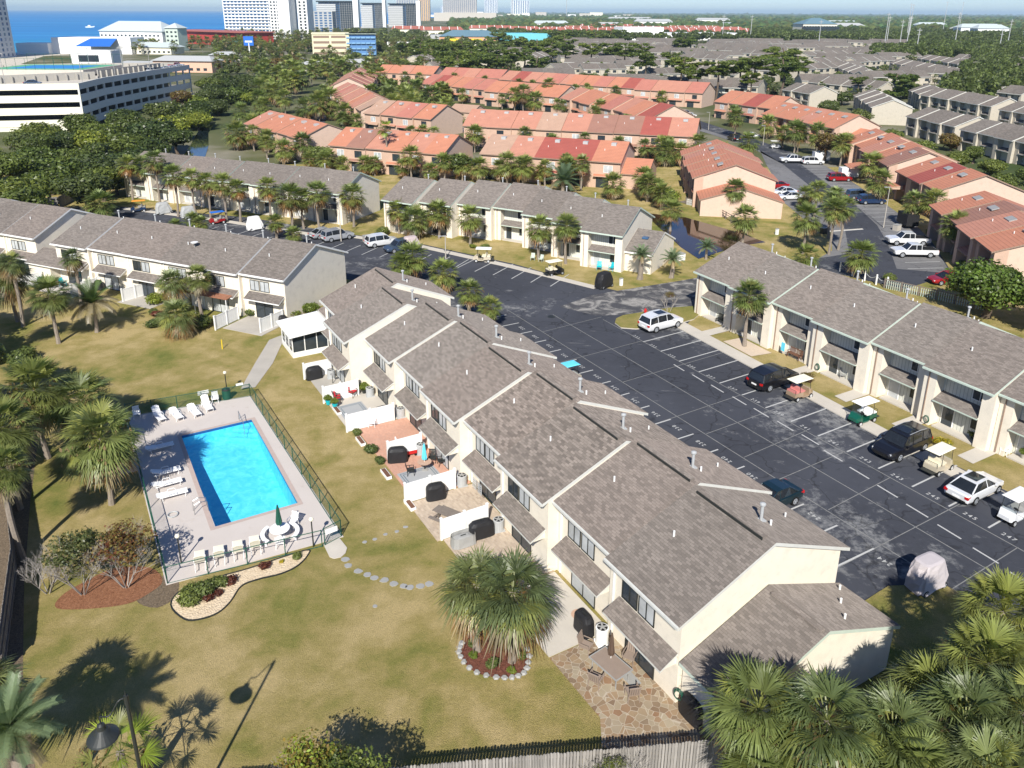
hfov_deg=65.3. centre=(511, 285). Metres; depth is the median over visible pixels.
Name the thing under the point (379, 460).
shrub
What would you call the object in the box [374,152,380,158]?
window
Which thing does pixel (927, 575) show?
covered golf cart
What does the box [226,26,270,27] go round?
window
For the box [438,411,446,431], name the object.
window
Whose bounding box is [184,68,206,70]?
windows
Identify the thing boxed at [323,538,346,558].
path end
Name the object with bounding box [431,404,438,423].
window
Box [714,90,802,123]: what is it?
red roofed row
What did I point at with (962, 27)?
white building
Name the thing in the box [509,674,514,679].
edging rock
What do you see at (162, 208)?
covered golf cart
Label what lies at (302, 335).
sunroom
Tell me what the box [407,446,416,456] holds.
cooler cart
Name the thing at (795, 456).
pavement joints
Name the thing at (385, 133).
palm tree
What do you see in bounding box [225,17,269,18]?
window
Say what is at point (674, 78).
grey roofed terrace
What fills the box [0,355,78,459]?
palm tree
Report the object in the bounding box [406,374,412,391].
window
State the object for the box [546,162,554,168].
window
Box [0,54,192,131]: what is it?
parking garage
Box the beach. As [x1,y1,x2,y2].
[0,24,388,63]
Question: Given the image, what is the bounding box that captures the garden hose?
[674,688,682,700]
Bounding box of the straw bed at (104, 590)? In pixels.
[55,566,161,608]
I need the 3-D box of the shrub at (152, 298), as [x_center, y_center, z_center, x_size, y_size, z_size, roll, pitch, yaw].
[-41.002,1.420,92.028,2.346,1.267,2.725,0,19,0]
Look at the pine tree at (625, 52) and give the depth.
460.01 m
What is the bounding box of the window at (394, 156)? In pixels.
[392,154,399,160]
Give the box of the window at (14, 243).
[11,240,18,249]
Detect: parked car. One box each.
[23,79,41,83]
[308,226,326,239]
[319,227,354,242]
[364,232,395,247]
[383,237,411,253]
[637,309,682,332]
[727,134,740,140]
[746,363,799,392]
[761,478,804,505]
[775,180,789,187]
[775,186,797,193]
[779,190,802,200]
[801,156,824,164]
[826,172,852,181]
[845,188,866,199]
[856,193,886,204]
[871,420,932,462]
[927,270,952,285]
[944,469,1003,505]
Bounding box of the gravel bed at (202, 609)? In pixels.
[171,551,308,618]
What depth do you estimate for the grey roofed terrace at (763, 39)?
815.06 m
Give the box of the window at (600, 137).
[598,135,604,139]
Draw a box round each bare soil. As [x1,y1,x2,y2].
[0,387,35,537]
[0,434,38,767]
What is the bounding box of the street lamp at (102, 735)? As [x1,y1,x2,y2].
[86,690,141,767]
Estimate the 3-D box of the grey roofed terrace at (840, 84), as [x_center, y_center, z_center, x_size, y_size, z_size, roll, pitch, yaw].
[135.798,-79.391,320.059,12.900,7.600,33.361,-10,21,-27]
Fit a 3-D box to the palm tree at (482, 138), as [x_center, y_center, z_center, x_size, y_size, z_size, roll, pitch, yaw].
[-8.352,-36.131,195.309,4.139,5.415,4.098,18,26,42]
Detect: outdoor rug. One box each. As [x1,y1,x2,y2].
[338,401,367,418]
[397,464,439,482]
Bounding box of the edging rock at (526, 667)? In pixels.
[523,665,530,670]
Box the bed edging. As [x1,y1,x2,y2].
[170,549,309,620]
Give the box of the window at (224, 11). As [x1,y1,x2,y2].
[224,11,268,11]
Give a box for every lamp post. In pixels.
[331,197,341,240]
[438,235,445,257]
[883,187,889,227]
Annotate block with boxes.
[391,25,422,32]
[420,26,462,34]
[469,25,510,29]
[500,26,537,28]
[527,27,562,29]
[535,12,545,15]
[555,27,586,29]
[564,25,593,28]
[581,24,642,25]
[586,27,613,30]
[589,12,602,15]
[614,26,659,26]
[664,28,701,31]
[668,25,718,27]
[689,27,731,31]
[710,28,748,31]
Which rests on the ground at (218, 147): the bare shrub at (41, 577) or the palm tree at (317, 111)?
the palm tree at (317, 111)
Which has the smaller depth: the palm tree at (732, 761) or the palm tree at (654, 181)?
the palm tree at (732, 761)
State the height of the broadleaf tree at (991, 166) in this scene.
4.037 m
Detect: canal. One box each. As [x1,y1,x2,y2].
[72,194,677,244]
[652,214,763,258]
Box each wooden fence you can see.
[0,548,16,665]
[7,520,16,567]
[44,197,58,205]
[58,194,73,206]
[380,730,839,767]
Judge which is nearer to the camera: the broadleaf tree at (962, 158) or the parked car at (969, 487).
the parked car at (969, 487)
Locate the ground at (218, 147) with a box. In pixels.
[0,12,1023,188]
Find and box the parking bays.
[801,164,946,271]
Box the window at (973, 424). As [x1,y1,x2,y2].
[970,419,977,429]
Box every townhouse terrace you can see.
[0,198,93,272]
[25,210,347,317]
[123,149,380,224]
[318,267,899,739]
[381,174,675,273]
[693,241,1023,465]
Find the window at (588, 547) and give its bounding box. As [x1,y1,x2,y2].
[581,532,594,560]
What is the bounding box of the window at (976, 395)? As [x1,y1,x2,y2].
[971,389,982,401]
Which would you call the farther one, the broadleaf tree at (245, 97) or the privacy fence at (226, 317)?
the broadleaf tree at (245, 97)
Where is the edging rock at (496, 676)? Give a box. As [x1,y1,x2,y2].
[493,674,499,679]
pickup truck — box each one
[779,154,801,162]
[884,231,931,245]
[890,242,939,257]
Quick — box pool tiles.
[182,420,296,502]
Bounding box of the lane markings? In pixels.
[212,162,1018,576]
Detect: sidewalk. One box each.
[121,207,595,288]
[678,322,1010,506]
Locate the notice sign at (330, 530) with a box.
[325,526,337,534]
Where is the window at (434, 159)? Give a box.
[432,157,439,164]
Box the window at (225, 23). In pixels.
[225,23,269,24]
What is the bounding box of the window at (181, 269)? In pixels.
[177,268,186,277]
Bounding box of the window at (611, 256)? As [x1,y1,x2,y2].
[610,254,614,261]
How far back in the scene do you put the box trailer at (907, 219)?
124.94 m
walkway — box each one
[702,326,728,334]
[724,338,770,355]
[792,365,813,374]
[835,390,868,401]
[891,415,922,424]
[957,448,995,462]
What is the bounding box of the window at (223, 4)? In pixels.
[223,4,268,5]
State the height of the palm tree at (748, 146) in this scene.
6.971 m
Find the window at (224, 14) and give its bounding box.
[224,14,269,15]
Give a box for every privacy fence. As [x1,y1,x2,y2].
[18,271,41,284]
[69,277,96,297]
[120,284,143,301]
[213,305,239,330]
[258,309,282,332]
[302,359,330,379]
[321,378,358,403]
[345,402,394,432]
[386,432,421,455]
[403,467,455,503]
[439,502,488,540]
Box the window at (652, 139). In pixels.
[651,138,658,143]
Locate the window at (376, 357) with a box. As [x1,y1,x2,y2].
[373,350,379,366]
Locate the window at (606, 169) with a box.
[603,165,612,172]
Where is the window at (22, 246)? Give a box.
[18,241,26,250]
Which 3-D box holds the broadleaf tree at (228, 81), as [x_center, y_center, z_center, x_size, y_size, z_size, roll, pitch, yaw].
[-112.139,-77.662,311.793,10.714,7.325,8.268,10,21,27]
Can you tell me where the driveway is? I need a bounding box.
[560,278,696,314]
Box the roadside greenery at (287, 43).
[130,27,559,77]
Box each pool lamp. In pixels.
[175,533,181,562]
[309,517,313,546]
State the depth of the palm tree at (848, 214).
111.98 m
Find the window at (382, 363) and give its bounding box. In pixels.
[379,356,385,372]
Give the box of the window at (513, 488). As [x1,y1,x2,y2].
[508,476,518,500]
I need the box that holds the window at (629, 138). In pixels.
[624,136,631,142]
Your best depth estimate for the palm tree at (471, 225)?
113.68 m
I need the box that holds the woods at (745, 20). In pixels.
[446,12,1023,28]
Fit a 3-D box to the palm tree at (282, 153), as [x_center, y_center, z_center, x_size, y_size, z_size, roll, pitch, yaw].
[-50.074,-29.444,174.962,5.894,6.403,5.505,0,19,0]
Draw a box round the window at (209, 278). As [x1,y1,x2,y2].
[206,274,215,284]
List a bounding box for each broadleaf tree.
[0,151,37,176]
[0,176,53,195]
[0,186,53,204]
[0,339,6,363]
[2,131,39,150]
[6,157,82,195]
[9,122,64,135]
[14,146,66,160]
[19,169,70,201]
[21,133,60,148]
[49,130,81,149]
[50,170,116,211]
[52,146,88,161]
[57,113,99,132]
[70,151,123,173]
[72,196,95,203]
[73,130,106,147]
[78,166,125,201]
[81,121,120,135]
[81,142,116,153]
[103,131,149,152]
[104,108,141,120]
[107,176,124,195]
[108,112,150,132]
[114,146,147,163]
[124,117,175,141]
[131,136,171,152]
[141,99,183,117]
[152,115,189,129]
[155,127,193,154]
[168,90,192,104]
[169,106,211,128]
[183,100,212,111]
[183,112,212,130]
[184,95,211,105]
[194,76,225,87]
[194,87,225,99]
[200,83,222,89]
[206,99,230,115]
[210,73,239,83]
[220,77,239,87]
[220,86,248,103]
[233,74,252,78]
[237,75,256,91]
[240,91,257,104]
[268,57,284,65]
[301,145,329,164]
[438,153,476,179]
[658,187,681,200]
[814,132,841,160]
[817,99,840,110]
[837,91,852,105]
[852,108,874,119]
[884,128,904,136]
[913,139,938,149]
[938,133,961,150]
[943,256,1023,318]
[945,152,972,165]
[963,146,985,163]
[976,159,1007,175]
[991,172,1023,186]
[1009,284,1023,311]
[1015,168,1023,180]
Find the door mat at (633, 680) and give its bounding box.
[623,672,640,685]
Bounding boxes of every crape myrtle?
[32,525,111,594]
[76,518,160,588]
[271,727,391,767]
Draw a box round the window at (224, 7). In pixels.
[224,7,268,8]
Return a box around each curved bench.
[260,526,269,545]
[289,522,299,540]
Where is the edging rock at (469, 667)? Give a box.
[466,665,472,670]
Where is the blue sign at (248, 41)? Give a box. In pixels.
[243,36,253,52]
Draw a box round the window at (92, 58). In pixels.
[78,55,98,61]
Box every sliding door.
[68,271,81,283]
[104,274,119,290]
[138,281,154,295]
[179,290,191,304]
[212,298,228,311]
[255,302,273,317]
[336,370,344,382]
[351,161,361,171]
[378,389,387,404]
[389,165,399,174]
[409,167,419,176]
[410,414,421,431]
[435,447,448,469]
[479,480,495,504]
[485,169,495,179]
[486,100,491,105]
[512,175,521,181]
[512,526,530,555]
[541,175,550,183]
[545,105,550,111]
[568,175,579,185]
[571,572,594,608]
[596,177,607,187]
[624,638,654,679]
[669,100,675,105]
[687,101,693,106]
[716,111,721,117]
[743,115,749,122]
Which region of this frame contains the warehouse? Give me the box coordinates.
[614,27,747,39]
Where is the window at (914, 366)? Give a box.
[910,361,919,372]
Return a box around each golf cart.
[130,199,148,212]
[155,202,172,214]
[180,205,197,218]
[208,210,227,224]
[246,215,263,231]
[404,235,420,250]
[473,247,493,262]
[543,259,563,275]
[561,360,581,376]
[594,271,612,289]
[769,140,780,148]
[783,374,813,401]
[847,396,879,426]
[904,551,948,597]
[920,442,955,476]
[995,486,1023,526]
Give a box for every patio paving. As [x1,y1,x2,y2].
[40,282,72,296]
[118,296,168,308]
[224,316,278,335]
[311,374,362,394]
[329,391,396,425]
[360,417,428,460]
[384,449,470,487]
[413,484,499,541]
[444,527,553,587]
[504,572,602,656]
[550,633,713,756]
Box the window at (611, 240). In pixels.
[608,236,614,244]
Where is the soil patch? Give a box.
[137,575,178,607]
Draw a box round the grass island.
[615,306,698,328]
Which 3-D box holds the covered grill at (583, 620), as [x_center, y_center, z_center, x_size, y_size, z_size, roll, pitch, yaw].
[3.903,18.218,43.369,0.720,1.210,1.356,-10,22,-28]
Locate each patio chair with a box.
[132,405,140,417]
[211,391,218,403]
[275,537,284,549]
[287,510,298,524]
[327,368,335,379]
[331,390,340,399]
[348,387,357,396]
[368,418,375,427]
[405,462,414,476]
[428,449,435,463]
[437,456,445,463]
[576,629,593,655]
[587,668,604,691]
[597,261,601,268]
[622,641,637,667]
[624,682,641,703]
[839,367,846,378]
[999,443,1011,456]
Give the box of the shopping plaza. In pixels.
[439,30,497,43]
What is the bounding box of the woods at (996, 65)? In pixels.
[487,25,1023,95]
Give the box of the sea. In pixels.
[8,10,440,54]
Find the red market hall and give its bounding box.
[187,29,274,44]
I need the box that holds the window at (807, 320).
[804,318,809,326]
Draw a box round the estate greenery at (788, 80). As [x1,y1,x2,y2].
[499,39,941,104]
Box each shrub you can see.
[2,346,36,364]
[7,355,29,368]
[16,552,72,593]
[143,317,159,327]
[144,292,164,303]
[148,308,157,314]
[149,309,163,316]
[174,589,201,607]
[180,580,197,592]
[193,578,216,596]
[194,314,211,327]
[202,592,214,601]
[211,575,228,588]
[214,589,223,596]
[225,574,238,585]
[244,309,254,315]
[257,560,271,569]
[290,310,301,316]
[292,551,301,560]
[302,302,319,313]
[352,428,361,435]
[363,443,378,453]
[373,226,388,233]
[374,456,385,464]
[467,638,471,647]
[468,648,477,659]
[485,656,500,669]
[506,661,516,673]
[518,650,526,659]
[584,750,654,767]
[800,372,815,382]
[882,272,897,280]
[932,436,952,444]
[967,430,974,439]
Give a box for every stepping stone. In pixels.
[341,557,349,561]
[344,563,351,567]
[354,568,362,573]
[363,572,370,576]
[370,575,378,579]
[379,577,388,582]
[390,581,398,586]
[400,583,406,588]
[405,585,413,589]
[416,583,424,588]
[425,581,433,586]
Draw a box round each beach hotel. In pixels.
[222,0,314,38]
[313,11,336,31]
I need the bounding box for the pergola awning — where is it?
[191,291,231,312]
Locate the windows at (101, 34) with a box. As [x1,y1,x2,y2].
[101,34,159,40]
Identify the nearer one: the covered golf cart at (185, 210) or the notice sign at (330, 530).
the notice sign at (330, 530)
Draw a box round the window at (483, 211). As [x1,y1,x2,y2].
[481,208,485,215]
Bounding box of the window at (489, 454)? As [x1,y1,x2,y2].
[485,444,493,466]
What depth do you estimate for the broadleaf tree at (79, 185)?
127.27 m
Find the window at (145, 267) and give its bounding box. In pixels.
[141,261,149,272]
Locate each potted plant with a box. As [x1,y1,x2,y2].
[323,394,331,404]
[330,397,338,406]
[359,382,369,393]
[1019,447,1023,458]
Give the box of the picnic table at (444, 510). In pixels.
[428,505,460,522]
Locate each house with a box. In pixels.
[209,51,244,59]
[346,59,364,67]
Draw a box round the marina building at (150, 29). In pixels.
[98,21,168,41]
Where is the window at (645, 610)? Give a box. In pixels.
[637,595,654,627]
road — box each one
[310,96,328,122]
[700,128,847,257]
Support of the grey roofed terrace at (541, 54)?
on the ground at (218, 147)
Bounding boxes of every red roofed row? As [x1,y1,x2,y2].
[244,110,342,160]
[328,127,474,178]
[329,68,377,91]
[330,82,388,127]
[363,99,463,133]
[376,64,442,84]
[422,74,499,103]
[439,67,508,79]
[462,109,700,156]
[479,134,657,189]
[483,80,574,112]
[499,70,579,85]
[560,87,695,117]
[565,74,644,97]
[633,79,715,107]
[680,139,784,218]
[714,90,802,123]
[761,102,881,148]
[840,128,966,192]
[883,156,1023,214]
[926,191,1023,275]
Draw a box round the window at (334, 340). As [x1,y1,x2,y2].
[332,334,336,347]
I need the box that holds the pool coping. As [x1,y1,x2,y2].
[177,417,302,529]
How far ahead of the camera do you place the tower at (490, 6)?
6607.44 m
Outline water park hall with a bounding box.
[430,33,550,40]
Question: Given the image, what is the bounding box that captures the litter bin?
[222,387,230,399]
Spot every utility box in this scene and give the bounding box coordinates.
[619,278,623,285]
[674,252,685,260]
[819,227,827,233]
[892,223,901,230]
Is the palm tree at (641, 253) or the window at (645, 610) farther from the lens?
the palm tree at (641, 253)
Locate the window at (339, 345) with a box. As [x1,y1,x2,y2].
[336,338,341,352]
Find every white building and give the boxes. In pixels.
[534,20,567,24]
[599,22,621,23]
[609,17,649,18]
[634,19,672,23]
[695,18,729,21]
[836,23,864,26]
[913,22,946,25]
[953,24,978,30]
[970,24,1009,31]
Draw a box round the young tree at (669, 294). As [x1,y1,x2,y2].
[661,291,678,310]
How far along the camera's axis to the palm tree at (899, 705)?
29.55 m
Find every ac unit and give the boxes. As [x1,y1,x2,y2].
[365,386,374,397]
[396,406,405,418]
[416,442,424,455]
[456,472,467,487]
[493,516,505,533]
[593,622,608,648]
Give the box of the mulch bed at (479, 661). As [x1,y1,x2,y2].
[461,631,528,677]
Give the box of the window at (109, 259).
[105,255,114,265]
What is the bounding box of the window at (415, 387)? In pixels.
[412,380,419,397]
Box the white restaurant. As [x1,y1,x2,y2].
[15,36,143,53]
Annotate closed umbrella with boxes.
[276,505,281,527]
[421,444,427,471]
[608,632,614,657]
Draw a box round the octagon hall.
[792,18,839,30]
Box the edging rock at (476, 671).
[474,669,479,674]
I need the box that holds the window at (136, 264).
[132,260,141,270]
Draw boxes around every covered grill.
[95,280,103,289]
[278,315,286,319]
[305,365,322,380]
[387,446,407,463]
[426,481,445,501]
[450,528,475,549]
[468,517,494,540]
[573,608,593,639]
[678,691,703,729]
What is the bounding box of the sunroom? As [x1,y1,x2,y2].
[276,311,328,357]
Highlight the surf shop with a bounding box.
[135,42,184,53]
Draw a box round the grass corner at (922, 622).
[859,585,993,713]
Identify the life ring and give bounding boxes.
[167,511,178,517]
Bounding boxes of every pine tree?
[394,40,416,57]
[404,42,434,55]
[411,38,436,52]
[422,44,450,57]
[428,50,456,60]
[430,40,457,50]
[436,55,474,67]
[446,41,478,50]
[453,50,490,64]
[456,49,478,57]
[468,54,496,68]
[470,46,508,65]
[473,39,497,51]
[484,32,506,43]
[487,55,509,68]
[498,48,520,69]
[499,35,527,46]
[513,48,535,67]
[519,38,556,51]
[525,55,550,67]
[532,29,546,32]
[536,41,565,62]
[546,30,567,37]
[553,35,578,47]
[557,44,578,57]
[561,29,584,36]
[578,42,602,56]
[586,30,606,37]
[598,42,627,54]
[604,30,622,38]
[611,29,631,38]
[611,46,638,59]
[626,52,657,73]
[628,42,654,54]
[660,51,686,66]
[670,56,700,80]
[672,36,697,47]
[682,66,707,81]
[699,60,734,104]
[728,58,752,77]
[734,55,769,78]
[739,72,762,91]
[759,46,803,62]
[761,57,801,95]
[779,55,814,74]
[849,76,867,92]
[872,73,919,96]
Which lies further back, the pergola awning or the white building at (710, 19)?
the white building at (710, 19)
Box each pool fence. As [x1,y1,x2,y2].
[124,384,250,416]
[124,403,167,583]
[164,530,322,582]
[249,384,341,535]
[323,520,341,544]
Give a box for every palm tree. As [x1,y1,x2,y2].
[0,250,28,326]
[0,259,36,321]
[0,287,6,309]
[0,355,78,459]
[0,393,48,510]
[0,443,37,561]
[0,652,38,761]
[0,668,66,767]
[20,273,77,343]
[43,369,124,450]
[50,397,147,505]
[58,247,85,307]
[65,277,119,332]
[69,705,169,767]
[80,188,118,215]
[113,154,139,199]
[128,153,153,180]
[143,149,167,201]
[151,267,190,310]
[155,295,199,341]
[159,162,186,216]
[168,218,183,224]
[179,167,203,212]
[182,211,199,226]
[183,263,214,316]
[192,215,210,228]
[195,172,216,217]
[209,170,233,221]
[222,119,250,150]
[226,178,248,221]
[229,101,251,122]
[241,111,257,127]
[242,123,260,150]
[247,77,267,97]
[249,65,265,76]
[249,88,268,111]
[252,96,275,115]
[254,128,274,152]
[254,175,279,222]
[255,69,273,84]
[256,62,273,75]
[256,74,272,91]
[257,57,273,70]
[257,134,275,158]
[261,81,283,105]
[262,78,284,93]
[265,212,286,238]
[269,64,282,80]
[271,138,295,164]
[272,182,306,225]
[274,88,294,113]
[277,69,294,83]
[279,75,294,98]
[280,54,293,62]
[282,59,302,71]
[283,70,302,94]
[284,225,302,241]
[287,187,310,228]
[289,131,313,161]
[290,65,304,79]
[292,69,311,93]
[293,95,315,118]
[301,152,316,166]
[301,180,332,226]
[305,64,318,85]
[305,90,330,120]
[306,59,319,74]
[311,56,320,74]
[314,150,332,168]
[316,85,342,119]
[316,147,337,169]
[318,62,333,81]
[318,83,327,90]
[324,80,332,86]
[326,72,337,83]
[326,106,336,120]
[328,57,337,71]
[333,101,353,124]
[334,59,348,76]
[334,154,350,170]
[336,110,349,126]
[337,181,368,226]
[345,54,356,68]
[349,112,364,127]
[356,154,372,174]
[359,60,371,69]
[363,56,374,68]
[363,83,383,96]
[364,69,376,78]
[366,155,383,175]
[374,66,386,83]
[376,120,394,146]
[378,78,393,95]
[379,84,400,100]
[381,78,399,96]
[384,199,407,233]
[385,93,405,100]
[385,252,414,274]
[393,239,430,277]
[394,81,414,100]
[394,158,409,177]
[396,85,421,101]
[397,144,423,176]
[398,203,430,238]
[400,70,410,81]
[400,89,424,101]
[404,124,417,131]
[408,77,425,98]
[411,97,426,102]
[415,72,424,80]
[416,124,428,131]
[419,84,441,103]
[421,161,439,179]
[423,197,452,238]
[427,125,439,132]
[427,540,517,656]
[428,257,460,293]
[432,80,452,101]
[436,151,452,177]
[438,95,458,106]
[440,88,448,95]
[452,152,472,179]
[454,204,483,243]
[455,277,483,310]
[456,88,469,103]
[459,542,564,676]
[465,123,484,152]
[466,156,490,179]
[470,130,484,148]
[476,293,503,319]
[488,159,505,181]
[495,150,516,182]
[497,93,506,108]
[505,86,522,110]
[510,154,536,182]
[515,84,532,110]
[516,125,532,135]
[516,155,534,183]
[523,98,533,110]
[523,214,553,259]
[526,90,544,110]
[532,165,543,185]
[537,158,552,185]
[542,78,556,87]
[544,162,581,193]
[547,133,558,137]
[551,99,560,111]
[552,211,580,263]
[556,154,576,189]
[557,100,567,112]
[557,152,575,166]
[572,153,590,189]
[577,131,590,138]
[588,104,601,113]
[590,98,605,112]
[601,171,627,200]
[611,85,620,93]
[612,136,627,140]
[630,244,653,279]
[631,165,653,196]
[636,137,653,158]
[636,171,658,201]
[648,134,673,159]
[648,177,666,203]
[649,182,673,208]
[653,138,678,166]
[655,90,668,103]
[657,197,684,230]
[659,247,685,278]
[664,135,675,151]
[669,141,689,166]
[687,132,707,146]
[695,650,815,767]
[697,237,717,259]
[714,734,802,767]
[722,177,748,206]
[725,104,742,121]
[725,107,746,133]
[727,203,761,242]
[731,277,769,346]
[737,131,762,153]
[758,113,778,138]
[765,659,892,767]
[774,124,791,147]
[785,118,808,152]
[787,200,824,253]
[789,124,810,152]
[792,242,820,266]
[794,184,813,204]
[803,737,870,767]
[804,120,830,150]
[805,180,828,217]
[819,190,846,238]
[820,195,850,254]
[826,185,845,200]
[828,194,859,249]
[829,677,947,767]
[830,132,854,166]
[838,132,854,164]
[841,239,882,277]
[855,150,885,178]
[861,678,926,742]
[863,167,895,197]
[867,717,955,767]
[871,648,979,730]
[893,659,1023,767]
[900,189,928,226]
[917,187,948,228]
[932,609,1023,715]
[936,713,1023,767]
[937,209,970,254]
[943,640,1009,672]
[949,565,1023,661]
[960,662,1023,762]
[1010,606,1023,630]
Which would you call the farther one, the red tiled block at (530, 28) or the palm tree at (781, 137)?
the red tiled block at (530, 28)
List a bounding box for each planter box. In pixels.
[332,407,341,414]
[355,436,365,446]
[380,468,391,479]
[403,499,415,511]
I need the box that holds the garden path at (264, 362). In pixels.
[242,335,281,387]
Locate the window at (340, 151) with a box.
[337,149,343,155]
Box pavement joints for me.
[508,310,1022,588]
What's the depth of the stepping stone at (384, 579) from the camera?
47.41 m
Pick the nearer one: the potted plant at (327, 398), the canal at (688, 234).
the potted plant at (327, 398)
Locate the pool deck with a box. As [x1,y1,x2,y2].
[126,396,342,584]
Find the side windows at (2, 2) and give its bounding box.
[0,2,13,56]
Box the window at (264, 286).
[259,281,269,292]
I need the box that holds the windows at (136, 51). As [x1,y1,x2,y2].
[136,51,169,52]
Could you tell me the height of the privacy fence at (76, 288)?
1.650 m
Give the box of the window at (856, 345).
[853,340,859,350]
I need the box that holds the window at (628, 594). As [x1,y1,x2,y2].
[621,579,637,611]
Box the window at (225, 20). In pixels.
[225,20,269,21]
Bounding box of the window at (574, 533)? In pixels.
[568,520,580,547]
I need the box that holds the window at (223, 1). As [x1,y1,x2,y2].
[223,1,268,2]
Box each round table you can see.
[269,522,289,537]
[417,458,431,468]
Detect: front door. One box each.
[135,186,140,195]
[159,189,163,199]
[185,192,190,202]
[210,196,214,205]
[264,202,268,212]
[323,209,328,219]
[506,226,511,238]
[562,243,569,255]
[593,252,599,264]
[709,301,716,316]
[747,319,752,333]
[788,335,797,351]
[828,355,839,373]
[887,379,899,399]
[939,406,954,427]
[1015,435,1023,454]
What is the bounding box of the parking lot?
[74,121,1023,620]
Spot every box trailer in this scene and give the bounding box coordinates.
[812,151,832,159]
[838,167,859,176]
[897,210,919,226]
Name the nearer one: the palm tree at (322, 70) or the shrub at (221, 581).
the shrub at (221, 581)
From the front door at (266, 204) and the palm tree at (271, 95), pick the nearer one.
the front door at (266, 204)
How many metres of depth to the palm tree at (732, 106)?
234.53 m
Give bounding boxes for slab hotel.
[316,0,360,31]
[360,0,386,27]
[388,1,420,26]
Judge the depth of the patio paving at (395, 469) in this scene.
59.26 m
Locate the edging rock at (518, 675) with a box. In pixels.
[515,673,521,678]
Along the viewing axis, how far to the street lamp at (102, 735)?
28.17 m
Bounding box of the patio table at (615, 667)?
[588,646,632,689]
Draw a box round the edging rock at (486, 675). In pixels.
[483,672,489,677]
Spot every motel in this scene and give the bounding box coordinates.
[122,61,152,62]
[150,55,222,72]
[311,32,349,55]
[345,32,376,55]
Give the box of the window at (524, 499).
[519,487,529,511]
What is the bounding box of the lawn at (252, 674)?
[0,164,1023,767]
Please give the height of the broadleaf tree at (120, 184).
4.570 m
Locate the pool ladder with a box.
[192,497,208,514]
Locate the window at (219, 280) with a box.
[215,275,224,286]
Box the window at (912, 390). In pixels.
[909,388,914,397]
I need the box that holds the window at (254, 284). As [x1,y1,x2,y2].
[249,279,259,291]
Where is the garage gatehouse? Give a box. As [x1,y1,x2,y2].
[70,50,120,62]
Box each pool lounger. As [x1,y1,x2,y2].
[145,441,173,453]
[150,465,180,479]
[151,405,166,420]
[151,477,182,489]
[156,487,187,500]
[168,406,183,421]
[186,403,201,418]
[193,549,205,572]
[200,394,213,412]
[213,544,225,566]
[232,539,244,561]
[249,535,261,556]
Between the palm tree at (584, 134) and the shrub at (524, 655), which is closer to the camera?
the shrub at (524, 655)
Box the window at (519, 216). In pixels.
[517,212,521,219]
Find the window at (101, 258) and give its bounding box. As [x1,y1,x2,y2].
[97,254,106,264]
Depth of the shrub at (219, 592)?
46.12 m
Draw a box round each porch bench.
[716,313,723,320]
[787,346,802,360]
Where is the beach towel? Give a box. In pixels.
[781,342,785,350]
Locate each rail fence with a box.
[722,210,734,221]
[883,278,985,309]
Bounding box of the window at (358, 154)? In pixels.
[354,151,361,157]
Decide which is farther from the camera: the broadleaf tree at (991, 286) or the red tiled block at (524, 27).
the red tiled block at (524, 27)
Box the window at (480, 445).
[476,436,484,456]
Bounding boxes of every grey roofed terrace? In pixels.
[406,54,455,64]
[424,61,471,67]
[494,47,522,53]
[515,48,562,66]
[521,68,574,73]
[545,62,582,73]
[557,53,612,62]
[562,47,589,52]
[564,57,616,62]
[567,42,603,48]
[572,38,623,41]
[576,41,628,47]
[578,63,626,75]
[595,55,638,59]
[599,40,655,43]
[607,74,655,79]
[614,60,661,73]
[632,44,677,47]
[635,38,676,40]
[637,48,670,54]
[639,40,672,42]
[640,67,693,76]
[649,54,689,66]
[652,76,693,80]
[654,43,695,47]
[654,47,707,53]
[682,51,743,57]
[687,53,731,65]
[689,79,748,98]
[695,65,750,79]
[697,43,732,47]
[705,41,750,43]
[707,39,747,41]
[707,46,747,50]
[715,45,781,46]
[719,58,738,66]
[726,77,767,93]
[729,43,768,45]
[733,40,796,44]
[733,49,782,56]
[739,38,782,40]
[746,46,786,50]
[748,54,781,64]
[750,65,785,81]
[770,44,824,51]
[782,82,838,107]
[785,41,846,43]
[790,60,865,79]
[792,39,822,40]
[794,74,873,83]
[797,50,853,62]
[802,43,851,47]
[803,56,852,62]
[807,75,895,99]
[815,47,864,50]
[816,53,886,57]
[819,38,850,41]
[838,61,872,73]
[840,49,883,53]
[845,55,896,69]
[847,40,889,46]
[848,46,868,49]
[853,89,913,125]
[854,70,931,85]
[862,41,904,46]
[869,39,906,41]
[875,52,921,59]
[889,58,956,70]
[898,66,977,83]
[905,107,982,146]
[907,84,938,108]
[917,54,977,66]
[919,88,1016,120]
[954,54,1023,58]
[957,119,1023,164]
[987,85,1023,100]
[997,101,1023,125]
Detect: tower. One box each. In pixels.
[0,0,15,57]
[164,23,188,50]
[396,0,418,2]
[419,0,430,20]
[434,0,496,20]
[484,0,497,12]
[511,0,528,13]
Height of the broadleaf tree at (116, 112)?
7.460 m
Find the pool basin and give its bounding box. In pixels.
[182,421,295,526]
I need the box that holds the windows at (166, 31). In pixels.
[166,31,177,40]

